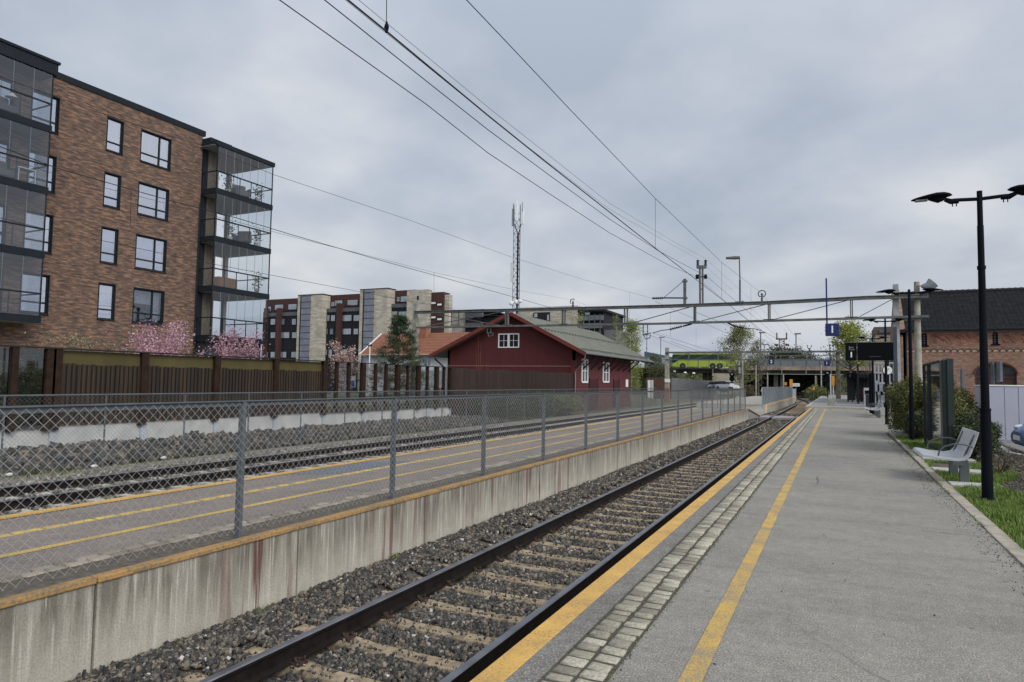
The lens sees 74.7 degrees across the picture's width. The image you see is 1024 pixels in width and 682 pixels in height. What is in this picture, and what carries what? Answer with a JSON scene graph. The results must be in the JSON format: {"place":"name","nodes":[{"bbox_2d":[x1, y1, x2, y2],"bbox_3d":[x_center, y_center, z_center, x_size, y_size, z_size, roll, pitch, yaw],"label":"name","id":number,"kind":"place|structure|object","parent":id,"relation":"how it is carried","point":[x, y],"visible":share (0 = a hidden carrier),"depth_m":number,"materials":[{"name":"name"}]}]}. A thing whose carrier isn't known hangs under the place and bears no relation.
{"place":"outdoors","nodes":[
{"label":"outdoors","id":0,"kind":"place"},
{"bbox_2d":[0,38,274,426],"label":"apartment building","id":1,"kind":"structure","parent":0,"point":[58,281],"depth_m":35.23,"materials":[{"name":"brick"}]},
{"bbox_2d":[0,96,18,113],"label":"garden armchair","id":2,"kind":"object","parent":1,"relation":"on","point":[6,106],"visible":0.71,"depth_m":30.26,"materials":[{"name":"grey wicker"}]},
{"bbox_2d":[19,271,49,314],"bbox_3d":[-22.827,-2.249,31.929,0.440,1.950,1.300,-1,-4,26],"label":"window","id":3,"kind":"structure","parent":1,"relation":"in","point":[30,303],"depth_m":32.09,"materials":[{"name":"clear glass"}]},
{"bbox_2d":[23,209,53,254],"bbox_3d":[-22.783,-5.193,32.106,0.440,1.930,1.300,-1,-4,26],"label":"window","id":4,"kind":"structure","parent":1,"relation":"in","point":[34,240],"depth_m":32.28,"materials":[{"name":"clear glass"}]},
{"bbox_2d":[27,149,56,193],"bbox_3d":[-22.739,-8.128,32.282,0.440,1.850,1.300,-1,-4,26],"label":"window","id":5,"kind":"structure","parent":1,"relation":"in","point":[53,183],"depth_m":32.74,"materials":[{"name":"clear glass"}]},
{"bbox_2d":[30,89,59,134],"bbox_3d":[-22.695,-11.062,32.458,0.440,1.850,1.300,-1,-4,26],"label":"window","id":6,"kind":"structure","parent":1,"relation":"in","point":[42,115],"depth_m":32.65,"materials":[{"name":"clear glass"}]},
{"bbox_2d":[97,282,115,320],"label":"window","id":7,"kind":"structure","parent":1,"relation":"in","point":[103,309],"depth_m":35.24,"materials":[{"name":"clear glass"}]},
{"bbox_2d":[100,226,118,265],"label":"window","id":8,"kind":"structure","parent":1,"relation":"in","point":[106,254],"depth_m":35.42,"materials":[{"name":"clear glass"}]},
{"bbox_2d":[103,171,121,209],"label":"window","id":9,"kind":"structure","parent":1,"relation":"in","point":[109,198],"depth_m":35.57,"materials":[{"name":"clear glass"}]},
{"bbox_2d":[106,116,123,155],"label":"window","id":10,"kind":"structure","parent":1,"relation":"in","point":[112,127],"depth_m":35.75,"materials":[{"name":"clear glass"}]},
{"bbox_2d":[132,287,164,325],"bbox_3d":[-20.274,-1.895,37.198,0.440,1.950,1.890,-1,-4,26],"label":"window","id":11,"kind":"structure","parent":1,"relation":"in","point":[140,295],"depth_m":37.41,"materials":[{"name":"clear"}]},
{"bbox_2d":[134,233,166,273],"bbox_3d":[-20.230,-4.839,37.375,0.440,1.930,1.890,-1,-4,26],"label":"window","id":12,"kind":"structure","parent":1,"relation":"in","point":[145,242],"depth_m":37.60,"materials":[{"name":"clear glass"}]},
{"bbox_2d":[137,181,169,221],"bbox_3d":[-20.186,-7.773,37.551,0.440,1.850,1.890,-1,-4,26],"label":"window","id":13,"kind":"structure","parent":1,"relation":"in","point":[143,187],"depth_m":37.76,"materials":[{"name":"clear glass"}]},
{"bbox_2d":[140,128,171,170],"bbox_3d":[-20.142,-10.708,37.727,0.440,1.850,1.890,-1,-4,26],"label":"window","id":14,"kind":"structure","parent":1,"relation":"in","point":[161,157],"depth_m":38.21,"materials":[{"name":"clear glass"}]},
{"bbox_2d":[214,276,236,288],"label":"wooden box","id":15,"kind":"object","parent":1,"relation":"on","point":[229,282],"visible":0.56,"depth_m":41.16,"materials":[{"name":"brown wood"}]},
{"bbox_2d":[0,399,718,513],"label":"track bed","id":16,"kind":"object","parent":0,"point":[42,476],"visible":0.09,"depth_m":20.22,"materials":[{"name":"gravel"}]},
{"bbox_2d":[0,424,565,515],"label":"ballast","id":17,"kind":"structure","parent":16,"relation":"on","point":[57,490],"depth_m":17.32,"materials":[{"name":"gravel"}]},
{"bbox_2d":[0,395,737,512],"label":"railway track","id":18,"kind":"structure","parent":16,"relation":"on","point":[13,503],"depth_m":16.06,"materials":[{"name":"metal"}]},
{"bbox_2d":[0,409,735,574],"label":"island platform","id":19,"kind":"structure","parent":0,"point":[17,543],"depth_m":9.62,"materials":[{"name":"concrete"}]},
{"bbox_2d":[0,413,664,519],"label":"platform edge","id":20,"kind":"object","parent":19,"relation":"on","point":[114,499],"visible":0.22,"depth_m":12.57,"materials":[{"name":"yellow paint"}]},
{"bbox_2d":[1,413,665,519],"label":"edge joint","id":21,"kind":"object","parent":19,"relation":"on","point":[253,479],"visible":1,"depth_m":12.69,"materials":[{"name":"concrete"}]},
{"bbox_2d":[0,412,688,536],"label":"yellow line","id":22,"kind":"object","parent":19,"relation":"on","point":[81,521],"visible":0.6,"depth_m":10.43,"materials":[{"name":"paint"}]},
{"bbox_2d":[290,461,406,474],"bbox_3d":[-3.469,2.776,14.742,1.250,0.108,2.600,-1,-4,26],"label":"asphalt patch","id":23,"kind":"object","parent":19,"relation":"on","point":[341,470],"visible":0.8,"depth_m":14.56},
{"bbox_2d":[0,410,717,557],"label":"yellow line","id":24,"kind":"object","parent":19,"relation":"on","point":[99,536],"visible":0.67,"depth_m":8.62,"materials":[{"name":"paint"}]},
{"bbox_2d":[0,410,733,582],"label":"cobble strip","id":25,"kind":"object","parent":19,"relation":"on","point":[10,577],"visible":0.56,"depth_m":7.13,"materials":[{"name":"stone"}]},
{"bbox_2d":[0,409,744,597],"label":"gravel margin","id":26,"kind":"object","parent":19,"relation":"on","point":[22,586],"visible":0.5,"depth_m":6.79,"materials":[{"name":"gravel"}]},
{"bbox_2d":[0,388,745,590],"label":"chain link fence","id":27,"kind":"object","parent":26,"relation":"on","point":[241,446],"visible":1,"depth_m":7.71,"materials":[{"name":"metal"}]},
{"bbox_2d":[0,410,747,681],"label":"island face","id":28,"kind":"object","parent":19,"relation":"attached to","point":[48,639],"visible":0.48,"depth_m":6.60},
{"bbox_2d":[0,409,748,608],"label":"platform edge","id":29,"kind":"object","parent":28,"relation":"on","point":[24,597],"visible":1,"depth_m":6.55,"materials":[{"name":"paint"}]},
{"bbox_2d":[68,399,705,470],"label":"embankment","id":30,"kind":"structure","parent":0,"point":[605,410],"depth_m":56.19,"materials":[{"name":"soil"}]},
{"bbox_2d":[0,414,513,477],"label":"rubble","id":31,"kind":"object","parent":30,"relation":"on","point":[62,449],"visible":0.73,"depth_m":22.19,"materials":[{"name":"gravel"}]},
{"bbox_2d":[1,417,546,478],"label":"weeds","id":32,"kind":"object","parent":30,"relation":"on","point":[56,470],"visible":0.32,"depth_m":19.16,"materials":[{"name":"plant"}]},
{"bbox_2d":[0,388,656,478],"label":"chain link fence","id":33,"kind":"object","parent":30,"relation":"on","point":[162,394],"visible":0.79,"depth_m":22.36,"materials":[{"name":"metal"}]},
{"bbox_2d":[470,393,529,417],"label":"conifer shrub","id":34,"kind":"object","parent":30,"relation":"on","point":[502,407],"visible":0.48,"depth_m":41.98,"materials":[{"name":"green plant"}]},
{"bbox_2d":[451,368,573,415],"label":"board fence","id":35,"kind":"object","parent":30,"relation":"on","point":[494,381],"visible":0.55,"depth_m":46.25,"materials":[{"name":"wood"}]},
{"bbox_2d":[502,390,563,415],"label":"conifer shrub","id":36,"kind":"object","parent":30,"relation":"on","point":[537,403],"visible":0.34,"depth_m":46.13,"materials":[{"name":"green plant"}]},
{"bbox_2d":[540,395,583,412],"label":"conifer shrub","id":37,"kind":"object","parent":30,"relation":"on","point":[571,401],"visible":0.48,"depth_m":49.90,"materials":[{"name":"green plant"}]},
{"bbox_2d":[103,398,812,681],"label":"track bed","id":38,"kind":"object","parent":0,"point":[411,573],"visible":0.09,"depth_m":7.34,"materials":[{"name":"gravel"}]},
{"bbox_2d":[65,411,798,681],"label":"ballast","id":39,"kind":"structure","parent":38,"relation":"on","point":[213,647],"depth_m":7.18,"materials":[{"name":"gravel"}]},
{"bbox_2d":[181,398,810,681],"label":"railway track","id":40,"kind":"structure","parent":38,"relation":"on","point":[264,663],"depth_m":7.01,"materials":[{"name":"metal"}]},
{"bbox_2d":[194,394,806,419],"bbox_3d":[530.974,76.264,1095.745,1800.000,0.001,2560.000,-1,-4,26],"label":"ground","id":41,"kind":"structure","parent":0,"point":[647,400],"depth_m":118.62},
{"bbox_2d":[105,316,202,421],"bbox_3d":[-15.308,1.153,29.203,3.562,4.942,3.311,1,-3,2],"label":"blossom tree","id":42,"kind":"object","parent":41,"relation":"on","point":[168,344],"visible":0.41,"depth_m":29.24,"materials":[{"name":"pink plant"}]},
{"bbox_2d":[0,407,450,447],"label":"retaining wall","id":43,"kind":"structure","parent":41,"relation":"on","point":[81,432],"depth_m":24.45,"materials":[{"name":"concrete"}]},
{"bbox_2d":[0,345,452,432],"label":"noise barrier","id":44,"kind":"object","parent":43,"relation":"on","point":[49,370],"visible":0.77,"depth_m":24.68,"materials":[{"name":"brown wood"}]},
{"bbox_2d":[206,321,270,416],"bbox_3d":[-13.023,1.411,31.773,2.851,4.802,2.812,2,-4,-21],"label":"blossom tree","id":45,"kind":"object","parent":41,"relation":"on","point":[222,352],"visible":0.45,"depth_m":31.86,"materials":[{"name":"pink plant"}]},
{"bbox_2d":[326,339,360,363],"bbox_3d":[-9.923,2.055,39.212,1.812,4.504,2.643,-5,-7,61],"label":"blossom tree","id":46,"kind":"object","parent":41,"relation":"on","point":[343,356],"visible":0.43,"depth_m":39.17,"materials":[{"name":"pink plant"}]},
{"bbox_2d":[261,288,452,363],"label":"apartment building","id":47,"kind":"structure","parent":41,"relation":"on","point":[306,327],"depth_m":134.04,"materials":[{"name":"beige concrete"}]},
{"bbox_2d":[298,295,310,361],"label":"stair window","id":48,"kind":"structure","parent":47,"relation":"in","point":[305,301],"depth_m":136.02,"materials":[{"name":"grey glass"}]},
{"bbox_2d":[361,290,374,362],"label":"stair window","id":49,"kind":"structure","parent":47,"relation":"in","point":[368,299],"depth_m":129.22,"materials":[{"name":"grey glass"}]},
{"bbox_2d":[372,312,428,366],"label":"pine tree","id":50,"kind":"object","parent":41,"relation":"on","point":[400,321],"visible":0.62,"depth_m":48.20,"materials":[{"name":"green plant"}]},
{"bbox_2d":[359,328,469,367],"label":"house","id":51,"kind":"structure","parent":41,"relation":"on","point":[429,342],"depth_m":73.49,"materials":[{"name":"orange tile"}]},
{"bbox_2d":[452,309,504,332],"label":"apartment building","id":52,"kind":"structure","parent":41,"relation":"on","point":[488,318],"depth_m":144.26,"materials":[{"name":"grey concrete"}]},
{"bbox_2d":[509,201,523,313],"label":"telecom mast","id":53,"kind":"object","parent":41,"relation":"on","point":[515,218],"visible":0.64,"depth_m":102.51,"materials":[{"name":"metal"}]},
{"bbox_2d":[428,312,654,411],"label":"goods shed","id":54,"kind":"structure","parent":41,"relation":"on","point":[591,360],"depth_m":58.39,"materials":[{"name":"red wood"}]},
{"bbox_2d":[498,333,519,347],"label":"window","id":55,"kind":"structure","parent":54,"relation":"in","point":[506,340],"depth_m":57.74,"materials":[{"name":"white paint"}]},
{"bbox_2d":[519,305,629,347],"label":"apartment building","id":56,"kind":"structure","parent":41,"relation":"on","point":[602,315],"depth_m":117.98,"materials":[{"name":"concrete"}]},
{"bbox_2d":[618,318,649,399],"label":"birch tree","id":57,"kind":"object","parent":41,"relation":"on","point":[630,342],"visible":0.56,"depth_m":98.02,"materials":[{"name":"green plant"}]},
{"bbox_2d":[638,352,664,386],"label":"leafing tree","id":58,"kind":"object","parent":41,"relation":"on","point":[656,365],"visible":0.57,"depth_m":120.48,"materials":[{"name":"green plant"}]},
{"bbox_2d":[411,260,928,386],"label":"catenary gantry","id":59,"kind":"object","parent":41,"relation":"on","point":[917,317],"visible":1,"depth_m":41.10,"materials":[{"name":"metal"}]},
{"bbox_2d":[1,218,504,326],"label":"overhead wire","id":60,"kind":"object","parent":59,"relation":"hanging from","point":[219,265],"visible":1,"depth_m":19.36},
{"bbox_2d":[0,76,645,296],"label":"overhead wire","id":61,"kind":"object","parent":59,"relation":"attached to","point":[258,168],"visible":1,"depth_m":16.79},
{"bbox_2d":[0,146,734,357],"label":"overhead wire","id":62,"kind":"object","parent":59,"relation":"hanging from","point":[273,229],"visible":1,"depth_m":16.95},
{"bbox_2d":[279,0,772,341],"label":"overhead wire","id":63,"kind":"object","parent":59,"relation":"attached to","point":[457,128],"visible":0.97,"depth_m":14.76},
{"bbox_2d":[324,0,785,343],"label":"overhead wire","id":64,"kind":"object","parent":59,"relation":"attached to","point":[485,127],"visible":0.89,"depth_m":14.50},
{"bbox_2d":[347,0,793,347],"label":"overhead wire","id":65,"kind":"object","parent":59,"relation":"attached to","point":[390,34],"visible":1,"depth_m":7.54,"materials":[{"name":"metal"}]},
{"bbox_2d":[466,0,805,343],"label":"overhead wire","id":66,"kind":"object","parent":59,"relation":"attached to","point":[586,126],"visible":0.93,"depth_m":9.99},
{"bbox_2d":[825,278,838,335],"bbox_3d":[18.041,-1.920,37.801,0.720,3.295,0.116,-1,-4,26],"label":"platform number sign","id":67,"kind":"object","parent":59,"relation":"attached to","point":[831,329],"visible":1,"depth_m":37.76,"materials":[{"name":"metal"}]},
{"bbox_2d":[646,377,716,398],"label":"gabion wall","id":68,"kind":"structure","parent":41,"relation":"on","point":[680,384],"depth_m":112.14,"materials":[{"name":"stone"}]},
{"bbox_2d":[712,324,768,396],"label":"birch tree","id":69,"kind":"object","parent":41,"relation":"on","point":[736,335],"visible":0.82,"depth_m":106.39,"materials":[{"name":"green plant"}]},
{"bbox_2d":[632,355,871,394],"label":"road bridge","id":70,"kind":"structure","parent":41,"relation":"on","point":[780,366],"depth_m":136.00,"materials":[{"name":"concrete"}]},
{"bbox_2d":[672,353,736,367],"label":"coach","id":71,"kind":"object","parent":70,"relation":"on","point":[702,363],"visible":0.71,"depth_m":145.80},
{"bbox_2d":[664,333,845,401],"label":"catenary gantry","id":72,"kind":"object","parent":41,"relation":"on","point":[838,383],"visible":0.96,"depth_m":82.27,"materials":[{"name":"metal"}]},
{"bbox_2d":[745,338,771,395],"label":"bare tree","id":73,"kind":"object","parent":41,"relation":"on","point":[759,373],"visible":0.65,"depth_m":117.76,"materials":[{"name":"brown plant"}]},
{"bbox_2d":[818,316,871,372],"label":"lime tree","id":74,"kind":"object","parent":41,"relation":"on","point":[850,332],"visible":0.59,"depth_m":93.96,"materials":[{"name":"green plant"}]},
{"bbox_2d":[0,0,1023,367],"label":"sky","id":75,"kind":"structure","parent":0,"point":[796,140],"materials":[{"name":"grey"}]},
{"bbox_2d":[697,396,795,412],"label":"island platform","id":76,"kind":"structure","parent":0,"point":[753,403],"depth_m":58.16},
{"bbox_2d":[761,387,796,408],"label":"barred fence","id":77,"kind":"object","parent":76,"relation":"on","point":[773,394],"visible":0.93,"depth_m":63.24,"materials":[{"name":"metal"}]},
{"bbox_2d":[537,408,1023,681],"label":"platform","id":78,"kind":"structure","parent":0,"point":[914,567],"depth_m":5.36,"materials":[{"name":"concrete"}]},
{"bbox_2d":[470,408,811,681],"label":"platform edge","id":79,"kind":"object","parent":78,"relation":"attached to","point":[508,663],"visible":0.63,"depth_m":5.03,"materials":[{"name":"yellow paint"}]},
{"bbox_2d":[504,408,813,681],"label":"asphalt margin","id":80,"kind":"object","parent":78,"relation":"on","point":[540,663],"visible":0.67,"depth_m":5.04,"materials":[{"name":"asphalt"}]},
{"bbox_2d":[538,409,818,681],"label":"cobble joint","id":81,"kind":"object","parent":78,"relation":"on","point":[613,635],"visible":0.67,"depth_m":4.76,"materials":[{"name":"soil"}]},
{"bbox_2d":[541,408,818,681],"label":"cobble strip","id":82,"kind":"object","parent":78,"relation":"on","point":[605,628],"visible":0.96,"depth_m":5.13,"materials":[{"name":"stone"}]},
{"bbox_2d":[678,409,825,681],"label":"yellow line","id":83,"kind":"object","parent":78,"relation":"on","point":[698,664],"visible":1,"depth_m":5.07,"materials":[{"name":"paint"}]},
{"bbox_2d":[845,327,897,429],"bbox_3d":[13.029,1.428,24.316,1.670,3.852,0.280,-1,-4,26],"label":"departure display","id":84,"kind":"object","parent":78,"relation":"on","point":[870,351],"visible":1,"depth_m":24.22,"materials":[{"name":"metal"}]},
{"bbox_2d":[862,318,907,424],"bbox_3d":[15.996,1.310,28.675,1.749,4.599,0.264,0,-4,21],"label":"platform lamp","id":85,"kind":"object","parent":78,"relation":"on","point":[885,340],"visible":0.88,"depth_m":28.64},
{"bbox_2d":[882,434,1023,600],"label":"grit","id":86,"kind":"object","parent":78,"relation":"on","point":[956,510],"visible":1,"depth_m":8.70,"materials":[{"name":"gravel"}]},
{"bbox_2d":[889,433,1023,566],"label":"kerb","id":87,"kind":"structure","parent":78,"relation":"on","point":[1015,550],"depth_m":8.56,"materials":[{"name":"concrete"}]},
{"bbox_2d":[809,395,971,410],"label":"platform","id":88,"kind":"structure","parent":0,"point":[822,401],"depth_m":59.07,"materials":[{"name":"concrete"}]},
{"bbox_2d":[843,374,868,401],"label":"platform shelter","id":89,"kind":"object","parent":88,"relation":"on","point":[863,384],"visible":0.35,"depth_m":65.98,"materials":[{"name":"black glass"}]},
{"bbox_2d":[874,361,893,406],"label":"station frontage","id":90,"kind":"object","parent":88,"relation":"on","point":[879,379],"visible":0.45,"depth_m":48.93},
{"bbox_2d":[890,287,1023,407],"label":"station building","id":91,"kind":"structure","parent":0,"point":[950,327],"depth_m":52.51,"materials":[{"name":"brick"}]},
{"bbox_2d":[975,364,1016,398],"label":"window","id":92,"kind":"structure","parent":91,"relation":"in","point":[1009,375],"depth_m":50.93,"materials":[{"name":"black glass"}]},
{"bbox_2d":[890,435,1023,544],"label":"verge soil","id":93,"kind":"structure","parent":0,"point":[943,465],"depth_m":14.12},
{"bbox_2d":[882,372,923,436],"bbox_3d":[13.074,2.085,22.130,1.464,2.147,3.053,-1,-4,26],"label":"hedge","id":94,"kind":"object","parent":93,"relation":"on","point":[899,391],"visible":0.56,"depth_m":21.79,"materials":[{"name":"green plant"}]},
{"bbox_2d":[876,288,942,440],"bbox_3d":[11.847,0.723,19.927,1.749,4.599,0.264,-1,-4,24],"label":"platform lamp","id":95,"kind":"object","parent":93,"relation":"on","point":[911,403],"visible":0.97,"depth_m":19.88,"materials":[{"name":"metal"}]},
{"bbox_2d":[900,408,923,439],"bbox_3d":[12.269,2.526,20.256,0.936,1.024,1.121,-1,-4,26],"label":"hedge","id":96,"kind":"object","parent":93,"relation":"on","point":[919,423],"visible":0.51,"depth_m":20.09,"materials":[{"name":"green plant"}]},
{"bbox_2d":[922,359,954,450],"bbox_3d":[10.831,1.668,17.077,0.230,2.300,3.810,-1,-4,26],"label":"information panel","id":97,"kind":"object","parent":93,"relation":"on","point":[938,398],"visible":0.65,"depth_m":16.16,"materials":[{"name":"glass"}]},
{"bbox_2d":[916,381,968,420],"bbox_3d":[13.452,1.981,21.159,1.478,2.269,2.777,-1,-4,26],"label":"hedge","id":98,"kind":"object","parent":93,"relation":"on","point":[960,408],"visible":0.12,"depth_m":20.52,"materials":[{"name":"green plant"}]},
{"bbox_2d":[912,427,978,481],"bbox_3d":[7.635,2.014,11.862,0.820,0.925,1.583,-1,-4,26],"label":"bench","id":99,"kind":"object","parent":93,"relation":"on","point":[959,453],"visible":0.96,"depth_m":11.44,"materials":[{"name":"silver metal"}]},
{"bbox_2d":[894,435,1023,548],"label":"grass","id":100,"kind":"structure","parent":93,"relation":"on","point":[1008,504],"depth_m":9.83,"materials":[{"name":"plant"}]},
{"bbox_2d":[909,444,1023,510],"bbox_3d":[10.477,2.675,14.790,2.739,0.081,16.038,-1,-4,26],"label":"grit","id":101,"kind":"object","parent":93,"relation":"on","point":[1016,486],"visible":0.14,"depth_m":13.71,"materials":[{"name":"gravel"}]},
{"bbox_2d":[911,184,1023,500],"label":"platform lamp","id":102,"kind":"object","parent":93,"relation":"on","point":[987,487],"visible":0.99,"depth_m":9.77,"materials":[{"name":"metal"}]},
{"bbox_2d":[956,385,979,418],"bbox_3d":[14.909,2.297,22.112,1.028,1.782,1.939,-1,-4,26],"label":"hedge","id":103,"kind":"object","parent":93,"relation":"on","point":[969,400],"visible":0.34,"depth_m":21.85,"materials":[{"name":"green plant"}]},
{"bbox_2d":[950,410,1005,458],"bbox_3d":[10.702,2.159,15.479,1.133,1.122,2.241,-1,-4,26],"label":"hedge","id":104,"kind":"object","parent":93,"relation":"on","point":[970,421],"visible":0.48,"depth_m":15.08,"materials":[{"name":"green plant"}]},
{"bbox_2d":[970,447,1023,474],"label":"rose shrub","id":105,"kind":"object","parent":93,"relation":"on","point":[1006,467],"visible":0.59,"depth_m":12.66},
{"bbox_2d":[1002,442,1023,450],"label":"parking area","id":106,"kind":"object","parent":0,"point":[1016,446],"depth_m":19.64,"materials":[{"name":"concrete"}]},
{"bbox_2d":[872,327,890,361],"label":"flat roof block","id":107,"kind":"structure","parent":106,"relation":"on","point":[877,332],"depth_m":70.32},
{"bbox_2d":[990,361,1002,384],"bbox_3d":[15.517,1.912,21.438,0.213,2.516,0.596,-1,-4,26],"label":"sign post","id":108,"kind":"object","parent":106,"relation":"on","point":[999,371],"visible":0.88,"depth_m":21.50,"materials":[{"name":"metal"}]},
{"bbox_2d":[974,385,1023,442],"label":"fence","id":109,"kind":"object","parent":106,"relation":"on","point":[1007,406],"visible":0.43,"depth_m":20.79,"materials":[{"name":"metal"}]},
{"bbox_2d":[1011,424,1023,445],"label":"parked car","id":110,"kind":"object","parent":106,"relation":"on","point":[1017,435],"visible":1,"depth_m":16.56,"materials":[{"name":"blue paint"}]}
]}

